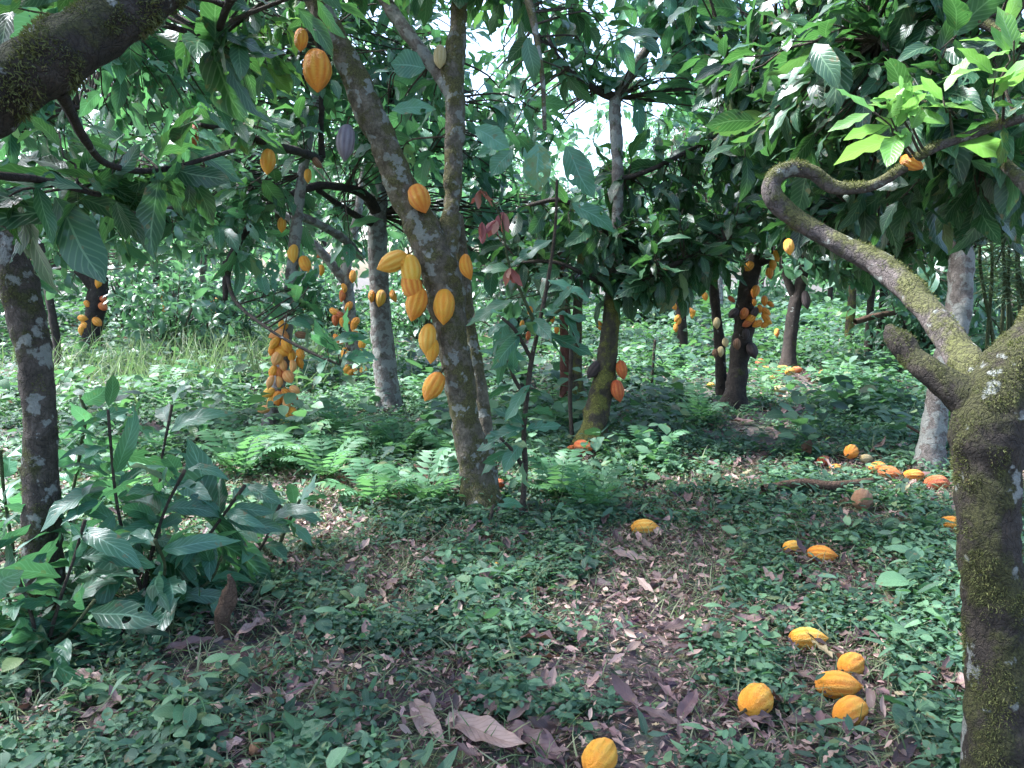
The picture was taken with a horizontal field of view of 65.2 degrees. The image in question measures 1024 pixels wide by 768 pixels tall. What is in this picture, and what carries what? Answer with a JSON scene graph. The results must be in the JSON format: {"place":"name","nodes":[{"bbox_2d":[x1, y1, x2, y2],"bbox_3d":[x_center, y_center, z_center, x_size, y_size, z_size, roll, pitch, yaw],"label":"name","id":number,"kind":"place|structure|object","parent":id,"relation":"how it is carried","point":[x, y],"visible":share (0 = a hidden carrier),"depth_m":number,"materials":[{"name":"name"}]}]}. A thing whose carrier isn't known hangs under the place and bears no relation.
{"place":"outdoors","nodes":[
{"label":"outdoors","id":0,"kind":"place"},
{"bbox_2d":[0,278,1023,767],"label":"ground","id":1,"kind":"structure","parent":0,"point":[402,696],"depth_m":3.07,"materials":[{"name":"soil"}]},
{"bbox_2d":[0,387,137,558],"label":"cacao sapling","id":2,"kind":"object","parent":1,"relation":"on","point":[96,397],"visible":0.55,"depth_m":4.16,"materials":[{"name":"green leaf"},{"name":"twig"}]},
{"bbox_2d":[0,477,159,692],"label":"cacao sapling","id":3,"kind":"object","parent":1,"relation":"on","point":[115,547],"visible":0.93,"depth_m":3.04,"materials":[{"name":"green leaf"},{"name":"twig"}]},
{"bbox_2d":[2,184,192,369],"bbox_3d":[-6.949,-1.939,13.129,3.228,3.606,1.749,-4,9,-26],"label":"cacao tree","id":4,"kind":"object","parent":1,"relation":"on","point":[52,313],"visible":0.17,"depth_m":12.79,"materials":[{"name":"green plant"}]},
{"bbox_2d":[79,698,124,717],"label":"fallen leaf","id":5,"kind":"object","parent":1,"relation":"on","point":[91,710],"visible":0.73,"depth_m":2.65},
{"bbox_2d":[82,452,151,485],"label":"fern","id":6,"kind":"object","parent":1,"relation":"on","point":[141,482],"visible":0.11,"depth_m":5.21,"materials":[{"name":"green plant"}]},
{"bbox_2d":[76,243,169,331],"bbox_3d":[-9.790,-2.388,20.336,2.044,2.358,1.880,0,8,0],"label":"shrub","id":7,"kind":"object","parent":1,"relation":"on","point":[110,303],"visible":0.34,"depth_m":20.03,"materials":[{"name":"plant"}]},
{"bbox_2d":[0,0,257,619],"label":"cacao tree","id":8,"kind":"object","parent":1,"relation":"on","point":[22,303],"visible":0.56,"depth_m":3.45,"materials":[{"name":"green plant"}]},
{"bbox_2d":[0,61,264,299],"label":"cacao tree","id":9,"kind":"object","parent":1,"relation":"on","point":[153,113],"visible":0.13,"depth_m":7.79,"materials":[{"name":"green plant"}]},
{"bbox_2d":[28,80,262,348],"bbox_3d":[-7.229,-3.352,15.409,5.179,5.916,3.596,0,8,0],"label":"cacao tree","id":10,"kind":"object","parent":1,"relation":"on","point":[96,308],"visible":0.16,"depth_m":15.28,"materials":[{"name":"green plant"}]},
{"bbox_2d":[116,364,190,391],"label":"fern","id":11,"kind":"object","parent":1,"relation":"on","point":[178,370],"visible":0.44,"depth_m":10.08,"materials":[{"name":"green plant"}]},
{"bbox_2d":[114,408,210,449],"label":"cacao sapling","id":12,"kind":"object","parent":1,"relation":"on","point":[150,429],"visible":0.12,"depth_m":6.59,"materials":[{"name":"green plant"}]},
{"bbox_2d":[4,374,321,650],"bbox_3d":[-1.547,0.662,3.736,1.179,1.493,1.250,4,9,26],"label":"cacao sapling","id":13,"kind":"object","parent":1,"relation":"on","point":[199,482],"visible":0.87,"depth_m":3.47,"materials":[{"name":"green leaf"},{"name":"twig"}]},
{"bbox_2d":[111,158,216,311],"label":"cacao tree","id":14,"kind":"object","parent":1,"relation":"on","point":[157,277],"visible":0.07,"depth_m":23.96,"materials":[{"name":"green plant"}]},
{"bbox_2d":[143,245,193,300],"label":"shrub","id":15,"kind":"object","parent":1,"relation":"on","point":[185,284],"visible":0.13,"depth_m":28.33,"materials":[{"name":"plant"}]},
{"bbox_2d":[102,265,241,360],"bbox_3d":[-5.632,-1.139,13.509,2.236,1.735,1.878,0,8,0],"label":"shrub","id":16,"kind":"object","parent":1,"relation":"on","point":[159,320],"visible":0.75,"depth_m":13.28,"materials":[{"name":"plant"}]},
{"bbox_2d":[162,636,215,650],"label":"fallen leaf","id":17,"kind":"object","parent":1,"relation":"on","point":[183,644],"visible":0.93,"depth_m":3.10,"materials":[{"name":"plant"}]},
{"bbox_2d":[0,0,389,294],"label":"cacao tree","id":18,"kind":"object","parent":1,"relation":"on","point":[60,51],"visible":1,"depth_m":2.81,"materials":[{"name":"green plant"}]},
{"bbox_2d":[120,125,284,312],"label":"cacao tree","id":19,"kind":"object","parent":1,"relation":"on","point":[204,260],"visible":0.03,"depth_m":18.19,"materials":[{"name":"green plant"}]},
{"bbox_2d":[149,255,271,350],"bbox_3d":[-5.443,-1.435,14.684,2.315,1.926,1.828,0,8,0],"label":"shrub","id":20,"kind":"object","parent":1,"relation":"on","point":[216,306],"visible":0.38,"depth_m":14.61,"materials":[{"name":"plant"}]},
{"bbox_2d":[176,359,250,391],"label":"fern","id":21,"kind":"object","parent":1,"relation":"on","point":[198,368],"visible":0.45,"depth_m":10.20,"materials":[{"name":"green plant"}]},
{"bbox_2d":[0,313,432,410],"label":"tall grass","id":22,"kind":"structure","parent":1,"relation":"on","point":[118,367],"depth_m":11.37,"materials":[{"name":"plant"}]},
{"bbox_2d":[214,574,237,638],"bbox_3d":[-1.157,0.909,3.232,0.094,0.299,0.078,0,8,0],"label":"dead stump","id":23,"kind":"object","parent":1,"relation":"on","point":[227,603],"visible":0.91,"depth_m":3.21,"materials":[{"name":"brown wood"}]},
{"bbox_2d":[186,429,291,476],"bbox_3d":[-1.998,0.515,5.946,0.809,0.364,0.729,-1,8,-8],"label":"fern","id":24,"kind":"object","parent":1,"relation":"on","point":[237,457],"visible":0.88,"depth_m":5.94,"materials":[{"name":"green plant"}]},
{"bbox_2d":[100,22,422,380],"bbox_3d":[-3.446,-2.547,11.759,4.940,5.156,3.063,0,8,0],"label":"cacao tree","id":25,"kind":"object","parent":1,"relation":"on","point":[345,276],"visible":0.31,"depth_m":11.26,"materials":[{"name":"green plant"}]},
{"bbox_2d":[246,247,284,302],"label":"shrub","id":26,"kind":"object","parent":1,"relation":"on","point":[277,290],"visible":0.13,"depth_m":33.08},
{"bbox_2d":[235,419,333,466],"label":"fern","id":27,"kind":"object","parent":1,"relation":"on","point":[268,430],"visible":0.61,"depth_m":6.19,"materials":[{"name":"green plant"}]},
{"bbox_2d":[225,145,352,309],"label":"cacao tree","id":28,"kind":"object","parent":1,"relation":"on","point":[304,249],"visible":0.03,"depth_m":25.46,"materials":[{"name":"green plant"}]},
{"bbox_2d":[255,474,327,560],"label":"cacao sapling","id":29,"kind":"object","parent":1,"relation":"on","point":[292,494],"visible":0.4,"depth_m":4.22,"materials":[{"name":"green plant"}]},
{"bbox_2d":[153,0,446,431],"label":"cacao tree","id":30,"kind":"object","parent":1,"relation":"on","point":[298,116],"visible":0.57,"depth_m":7.38,"materials":[{"name":"green plant"}]},
{"bbox_2d":[270,435,369,477],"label":"fern","id":31,"kind":"object","parent":1,"relation":"on","point":[335,464],"visible":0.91,"depth_m":5.89,"materials":[{"name":"green plant"}]},
{"bbox_2d":[271,278,369,337],"bbox_3d":[-3.766,-1.553,16.890,2.285,1.554,1.855,0,8,0],"label":"shrub","id":32,"kind":"object","parent":1,"relation":"on","point":[336,302],"visible":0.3,"depth_m":16.83,"materials":[{"name":"plant"}]},
{"bbox_2d":[300,258,355,303],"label":"shrub","id":33,"kind":"object","parent":1,"relation":"on","point":[333,278],"visible":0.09,"depth_m":28.44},
{"bbox_2d":[309,397,378,432],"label":"fern","id":34,"kind":"object","parent":1,"relation":"on","point":[325,401],"visible":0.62,"depth_m":7.54,"materials":[{"name":"green plant"}]},
{"bbox_2d":[315,458,414,503],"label":"fern","id":35,"kind":"object","parent":1,"relation":"on","point":[382,480],"visible":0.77,"depth_m":5.25,"materials":[{"name":"green plant"}]},
{"bbox_2d":[206,0,554,414],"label":"cacao tree","id":36,"kind":"object","parent":1,"relation":"on","point":[382,357],"visible":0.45,"depth_m":8.40,"materials":[{"name":"green plant"}]},
{"bbox_2d":[362,416,436,452],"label":"fern","id":37,"kind":"object","parent":1,"relation":"on","point":[387,430],"visible":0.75,"depth_m":6.91,"materials":[{"name":"green plant"}]},
{"bbox_2d":[367,277,432,339],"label":"shrub","id":38,"kind":"object","parent":1,"relation":"on","point":[413,327],"visible":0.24,"depth_m":16.46,"materials":[{"name":"plant"}]},
{"bbox_2d":[346,174,476,294],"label":"cacao tree","id":39,"kind":"object","parent":1,"relation":"on","point":[399,243],"visible":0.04,"depth_m":23.22,"materials":[{"name":"green plant"}]},
{"bbox_2d":[369,447,465,500],"bbox_3d":[-0.633,0.642,5.317,0.769,0.345,0.775,0,8,0],"label":"fern","id":40,"kind":"object","parent":1,"relation":"on","point":[409,484],"visible":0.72,"depth_m":5.39,"materials":[{"name":"green plant"}]},
{"bbox_2d":[409,699,445,748],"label":"fallen leaf","id":41,"kind":"object","parent":1,"relation":"on","point":[428,715],"visible":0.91,"depth_m":2.56,"materials":[{"name":"plant"}]},
{"bbox_2d":[413,429,457,461],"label":"fern","id":42,"kind":"object","parent":1,"relation":"on","point":[444,442],"visible":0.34,"depth_m":6.50,"materials":[{"name":"green plant"}]},
{"bbox_2d":[224,0,659,510],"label":"cacao tree","id":43,"kind":"object","parent":1,"relation":"on","point":[438,261],"visible":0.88,"depth_m":5.10,"materials":[{"name":"green plant"}]},
{"bbox_2d":[0,349,922,469],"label":"grass","id":44,"kind":"structure","parent":1,"relation":"on","point":[741,415],"depth_m":7.83,"materials":[{"name":"plant"}]},
{"bbox_2d":[0,355,948,469],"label":"leaf litter","id":45,"kind":"object","parent":1,"relation":"on","point":[804,446],"visible":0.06,"depth_m":7.86,"materials":[{"name":"plant"}]},
{"bbox_2d":[0,485,959,767],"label":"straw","id":46,"kind":"object","parent":1,"relation":"on","point":[604,643],"visible":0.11,"depth_m":3.42,"materials":[{"name":"beige plant"}]},
{"bbox_2d":[11,454,957,767],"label":"twig litter","id":47,"kind":"object","parent":1,"relation":"on","point":[567,642],"visible":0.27,"depth_m":3.06,"materials":[{"name":"wood"}]},
{"bbox_2d":[445,711,525,747],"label":"fallen leaf","id":48,"kind":"object","parent":1,"relation":"on","point":[502,736],"visible":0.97,"depth_m":2.47,"materials":[{"name":"plant"}]},
{"bbox_2d":[54,338,923,456],"bbox_3d":[-0.248,-0.174,11.175,13.792,0.482,10.268,0,8,0],"label":"fern cover","id":49,"kind":"object","parent":1,"relation":"on","point":[351,433],"visible":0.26,"depth_m":8.31,"materials":[{"name":"green plant"}]},
{"bbox_2d":[472,497,522,528],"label":"cacao sapling","id":50,"kind":"object","parent":1,"relation":"on","point":[509,502],"visible":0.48,"depth_m":4.68,"materials":[{"name":"green plant"}]},
{"bbox_2d":[0,324,997,397],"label":"weeds","id":51,"kind":"object","parent":1,"relation":"on","point":[656,337],"visible":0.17,"depth_m":12.19,"materials":[{"name":"green plant"}]},
{"bbox_2d":[0,310,1004,472],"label":"tall weeds","id":52,"kind":"object","parent":1,"relation":"on","point":[844,380],"visible":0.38,"depth_m":8.88,"materials":[{"name":"green plant"}]},
{"bbox_2d":[0,292,1005,333],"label":"undergrowth","id":53,"kind":"object","parent":1,"relation":"on","point":[827,309],"visible":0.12,"depth_m":22.66,"materials":[{"name":"green plant"}]},
{"bbox_2d":[0,250,76,325],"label":"shrub","id":54,"kind":"object","parent":53,"relation":"on","point":[62,317],"visible":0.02,"depth_m":19.84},
{"bbox_2d":[188,259,263,323],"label":"shrub","id":55,"kind":"object","parent":53,"relation":"on","point":[248,285],"visible":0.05,"depth_m":22.11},
{"bbox_2d":[436,160,570,322],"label":"cacao tree","id":56,"kind":"object","parent":1,"relation":"on","point":[511,183],"visible":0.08,"depth_m":16.89,"materials":[{"name":"green plant"}]},
{"bbox_2d":[0,421,1023,767],"bbox_3d":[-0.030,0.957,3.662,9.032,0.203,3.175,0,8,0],"label":"weeds","id":57,"kind":"object","parent":1,"relation":"on","point":[146,728],"visible":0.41,"depth_m":3.13,"materials":[{"name":"green plant"}]},
{"bbox_2d":[0,455,1023,767],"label":"grass","id":58,"kind":"structure","parent":1,"relation":"on","point":[534,589],"depth_m":3.25,"materials":[{"name":"plant"}]},
{"bbox_2d":[0,386,1023,508],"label":"weeds","id":59,"kind":"object","parent":1,"relation":"on","point":[866,419],"visible":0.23,"depth_m":7.04,"materials":[{"name":"green plant"}]},
{"bbox_2d":[761,477,874,491],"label":"fallen branch","id":60,"kind":"object","parent":59,"relation":"on","point":[829,485],"visible":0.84,"depth_m":5.35,"materials":[{"name":"brown wood"}]},
{"bbox_2d":[0,440,1023,767],"bbox_3d":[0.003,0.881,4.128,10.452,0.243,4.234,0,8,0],"label":"leaf litter","id":61,"kind":"object","parent":1,"relation":"on","point":[628,694],"visible":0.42,"depth_m":3.21,"materials":[{"name":"plant"}]},
{"bbox_2d":[0,434,1023,767],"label":"tall herbs","id":62,"kind":"object","parent":1,"relation":"on","point":[188,714],"visible":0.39,"depth_m":3.61,"materials":[{"name":"green plant"}]},
{"bbox_2d":[472,272,557,337],"bbox_3d":[-0.008,-1.635,16.986,2.158,1.696,1.935,4,9,28],"label":"shrub","id":63,"kind":"object","parent":1,"relation":"on","point":[523,314],"visible":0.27,"depth_m":16.86,"materials":[{"name":"plant"}]},
{"bbox_2d":[19,55,1023,307],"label":"wood","id":64,"kind":"object","parent":1,"relation":"on","point":[777,291],"visible":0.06,"depth_m":33.34,"materials":[{"name":"green plant"}]},
{"bbox_2d":[500,720,565,767],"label":"fallen leaf","id":65,"kind":"object","parent":1,"relation":"on","point":[545,738],"visible":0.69,"depth_m":2.46,"materials":[{"name":"plant"}]},
{"bbox_2d":[466,180,601,515],"bbox_3d":[0.100,-0.194,4.909,0.722,2.112,0.558,-6,10,-40],"label":"cacao sapling","id":66,"kind":"object","parent":1,"relation":"on","point":[506,340],"visible":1,"depth_m":4.86,"materials":[{"name":"green plant"}]},
{"bbox_2d":[464,165,608,399],"bbox_3d":[0.254,-1.102,9.482,1.858,2.842,2.587,-7,10,-42],"label":"cacao tree","id":67,"kind":"object","parent":1,"relation":"on","point":[511,310],"visible":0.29,"depth_m":9.11,"materials":[{"name":"green plant"}]},
{"bbox_2d":[519,449,599,496],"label":"fern","id":68,"kind":"object","parent":1,"relation":"on","point":[555,474],"visible":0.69,"depth_m":5.46,"materials":[{"name":"green plant"}]},
{"bbox_2d":[551,272,579,442],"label":"cacao sapling","id":69,"kind":"object","parent":1,"relation":"on","point":[570,414],"visible":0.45,"depth_m":7.02,"materials":[{"name":"brown plant"}]},
{"bbox_2d":[370,0,792,454],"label":"cacao tree","id":70,"kind":"object","parent":1,"relation":"on","point":[632,271],"visible":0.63,"depth_m":6.85,"materials":[{"name":"green plant"}]},
{"bbox_2d":[553,464,634,508],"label":"fern","id":71,"kind":"object","parent":1,"relation":"on","point":[592,490],"visible":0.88,"depth_m":5.06,"materials":[{"name":"green plant"}]},
{"bbox_2d":[581,737,617,767],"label":"cacao pod","id":72,"kind":"object","parent":1,"relation":"on","point":[599,752],"visible":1,"depth_m":2.33,"materials":[{"name":"food"}]},
{"bbox_2d":[569,153,707,322],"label":"cacao tree","id":73,"kind":"object","parent":1,"relation":"on","point":[604,162],"visible":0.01,"depth_m":21.20,"materials":[{"name":"green plant"}]},
{"bbox_2d":[625,519,658,533],"bbox_3d":[0.761,0.839,4.682,0.208,0.094,0.102,-1,29,-5],"label":"cacao pod","id":74,"kind":"object","parent":1,"relation":"on","point":[645,524],"visible":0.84,"depth_m":4.65,"materials":[{"name":"food"}]},
{"bbox_2d":[603,293,695,328],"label":"shrub","id":75,"kind":"object","parent":1,"relation":"on","point":[622,314],"visible":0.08,"depth_m":21.33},
{"bbox_2d":[641,335,662,386],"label":"cacao sapling","id":76,"kind":"object","parent":1,"relation":"on","point":[653,356],"visible":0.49,"depth_m":9.92,"materials":[{"name":"green plant"}]},
{"bbox_2d":[617,425,690,460],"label":"fern","id":77,"kind":"object","parent":1,"relation":"on","point":[652,433],"visible":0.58,"depth_m":6.40,"materials":[{"name":"green plant"}]},
{"bbox_2d":[572,185,745,346],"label":"cacao tree","id":78,"kind":"object","parent":1,"relation":"on","point":[679,326],"visible":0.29,"depth_m":14.81,"materials":[{"name":"green plant"}]},
{"bbox_2d":[639,706,679,723],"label":"fallen leaf","id":79,"kind":"object","parent":1,"relation":"on","point":[663,714],"visible":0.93,"depth_m":2.60,"materials":[{"name":"plant"}]},
{"bbox_2d":[623,103,708,201],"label":"shade tree","id":80,"kind":"object","parent":1,"relation":"on","point":[679,129],"visible":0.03,"depth_m":47.87,"materials":[{"name":"green plant"}]},
{"bbox_2d":[676,689,697,721],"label":"fallen leaf","id":81,"kind":"object","parent":1,"relation":"on","point":[685,706],"visible":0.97,"depth_m":2.65,"materials":[{"name":"plant"}]},
{"bbox_2d":[670,384,728,420],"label":"fern","id":82,"kind":"object","parent":1,"relation":"on","point":[693,404],"visible":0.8,"depth_m":7.85,"materials":[{"name":"green plant"}]},
{"bbox_2d":[638,95,825,411],"bbox_3d":[2.581,-1.725,8.803,2.889,4.258,2.306,-3,8,-21],"label":"cacao tree","id":83,"kind":"object","parent":1,"relation":"on","point":[731,384],"visible":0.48,"depth_m":8.61,"materials":[{"name":"green plant"}]},
{"bbox_2d":[737,683,773,715],"bbox_3d":[0.813,1.065,2.675,0.108,0.109,0.202,-10,-1,43],"label":"cacao pod","id":84,"kind":"object","parent":1,"relation":"on","point":[755,698],"visible":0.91,"depth_m":2.64,"materials":[{"name":"food"}]},
{"bbox_2d":[780,627,828,649],"bbox_3d":[1.181,1.033,3.245,0.203,0.090,0.086,-1,-10,-5],"label":"cacao pod","id":85,"kind":"object","parent":1,"relation":"on","point":[797,634],"visible":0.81,"depth_m":3.21,"materials":[{"name":"food"}]},
{"bbox_2d":[800,545,837,562],"bbox_3d":[1.615,0.893,4.206,0.189,0.093,0.090,3,-1,20],"label":"cacao pod","id":86,"kind":"object","parent":1,"relation":"on","point":[828,553],"visible":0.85,"depth_m":4.17,"materials":[{"name":"food"}]},
{"bbox_2d":[784,254,856,341],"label":"cacao tree","id":87,"kind":"object","parent":1,"relation":"on","point":[849,323],"visible":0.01,"depth_m":16.87,"materials":[{"name":"brown plant"}]},
{"bbox_2d":[806,670,862,698],"bbox_3d":[1.145,1.069,2.849,0.201,0.099,0.095,1,29,8],"label":"cacao pod","id":88,"kind":"object","parent":1,"relation":"on","point":[837,682],"visible":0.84,"depth_m":2.81,"materials":[{"name":"food"}]},
{"bbox_2d":[665,0,1023,267],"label":"cacao tree","id":89,"kind":"object","parent":1,"relation":"on","point":[826,208],"visible":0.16,"depth_m":4.97,"materials":[{"name":"green plant"}]},
{"bbox_2d":[824,267,875,356],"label":"cacao tree","id":90,"kind":"object","parent":1,"relation":"on","point":[870,304],"visible":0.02,"depth_m":14.16,"materials":[{"name":"brown plant"}]},
{"bbox_2d":[832,695,868,725],"bbox_3d":[1.123,1.093,2.668,0.196,0.096,0.089,-5,17,-32],"label":"cacao pod","id":91,"kind":"object","parent":1,"relation":"on","point":[851,706],"visible":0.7,"depth_m":2.64,"materials":[{"name":"food"}]},
{"bbox_2d":[837,652,864,674],"bbox_3d":[1.271,1.061,3.011,0.188,0.091,0.088,-6,-21,-40],"label":"cacao pod","id":92,"kind":"object","parent":1,"relation":"on","point":[853,661],"visible":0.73,"depth_m":2.98,"materials":[{"name":"food"}]},
{"bbox_2d":[851,488,872,509],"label":"cacao pod","id":93,"kind":"object","parent":1,"relation":"on","point":[859,494],"visible":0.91,"depth_m":5.01,"materials":[{"name":"food"}]},
{"bbox_2d":[705,0,1023,767],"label":"cacao tree","id":94,"kind":"object","parent":1,"relation":"on","point":[940,141],"visible":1,"depth_m":2.83,"materials":[{"name":"green plant"}]},
{"bbox_2d":[733,243,1012,368],"bbox_3d":[5.093,-1.696,11.970,4.116,3.306,2.974,4,9,28],"label":"cacao tree","id":95,"kind":"object","parent":1,"relation":"on","point":[798,293],"visible":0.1,"depth_m":11.91,"materials":[{"name":"green plant"}]},
{"bbox_2d":[840,369,918,400],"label":"fern","id":96,"kind":"object","parent":1,"relation":"on","point":[856,375],"visible":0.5,"depth_m":9.08,"materials":[{"name":"green plant"}]},
{"bbox_2d":[873,466,900,478],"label":"cacao pod","id":97,"kind":"object","parent":1,"relation":"on","point":[894,471],"visible":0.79,"depth_m":5.75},
{"bbox_2d":[821,254,977,351],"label":"cacao tree","id":98,"kind":"object","parent":1,"relation":"on","point":[882,290],"visible":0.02,"depth_m":14.22,"materials":[{"name":"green plant"}]},
{"bbox_2d":[853,311,910,324],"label":"fallen branch","id":99,"kind":"object","parent":98,"relation":"on","point":[862,319],"visible":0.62,"depth_m":13.09,"materials":[{"name":"brown wood"}]},
{"bbox_2d":[807,95,1023,472],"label":"cacao tree","id":100,"kind":"object","parent":1,"relation":"on","point":[932,440],"visible":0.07,"depth_m":5.99,"materials":[{"name":"grey plant"}]},
{"bbox_2d":[840,284,995,355],"bbox_3d":[6.851,-1.054,13.469,2.417,1.568,1.725,0,8,0],"label":"shrub","id":101,"kind":"object","parent":1,"relation":"on","point":[917,330],"visible":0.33,"depth_m":13.38,"materials":[{"name":"plant"}]},
{"bbox_2d":[919,475,949,491],"bbox_3d":[2.920,0.685,5.516,0.239,0.114,0.110,-1,-10,-10],"label":"cacao pod","id":102,"kind":"object","parent":1,"relation":"on","point":[941,480],"visible":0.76,"depth_m":5.48,"materials":[{"name":"food"}]},
{"bbox_2d":[937,670,964,687],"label":"fallen leaf","id":103,"kind":"object","parent":1,"relation":"on","point":[959,679],"visible":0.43,"depth_m":2.94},
{"bbox_2d":[969,240,1023,351],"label":"shrub","id":104,"kind":"object","parent":1,"relation":"on","point":[978,339],"visible":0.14,"depth_m":10.98,"materials":[{"name":"plant"}]},
{"bbox_2d":[973,232,1023,349],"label":"bamboo","id":105,"kind":"object","parent":1,"relation":"on","point":[1008,278],"visible":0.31,"depth_m":7.15,"materials":[{"name":"leaf"},{"name":"twig"}]},
{"bbox_2d":[19,0,1023,277],"label":"sky","id":106,"kind":"structure","parent":0,"point":[629,133],"materials":[{"name":"white"}]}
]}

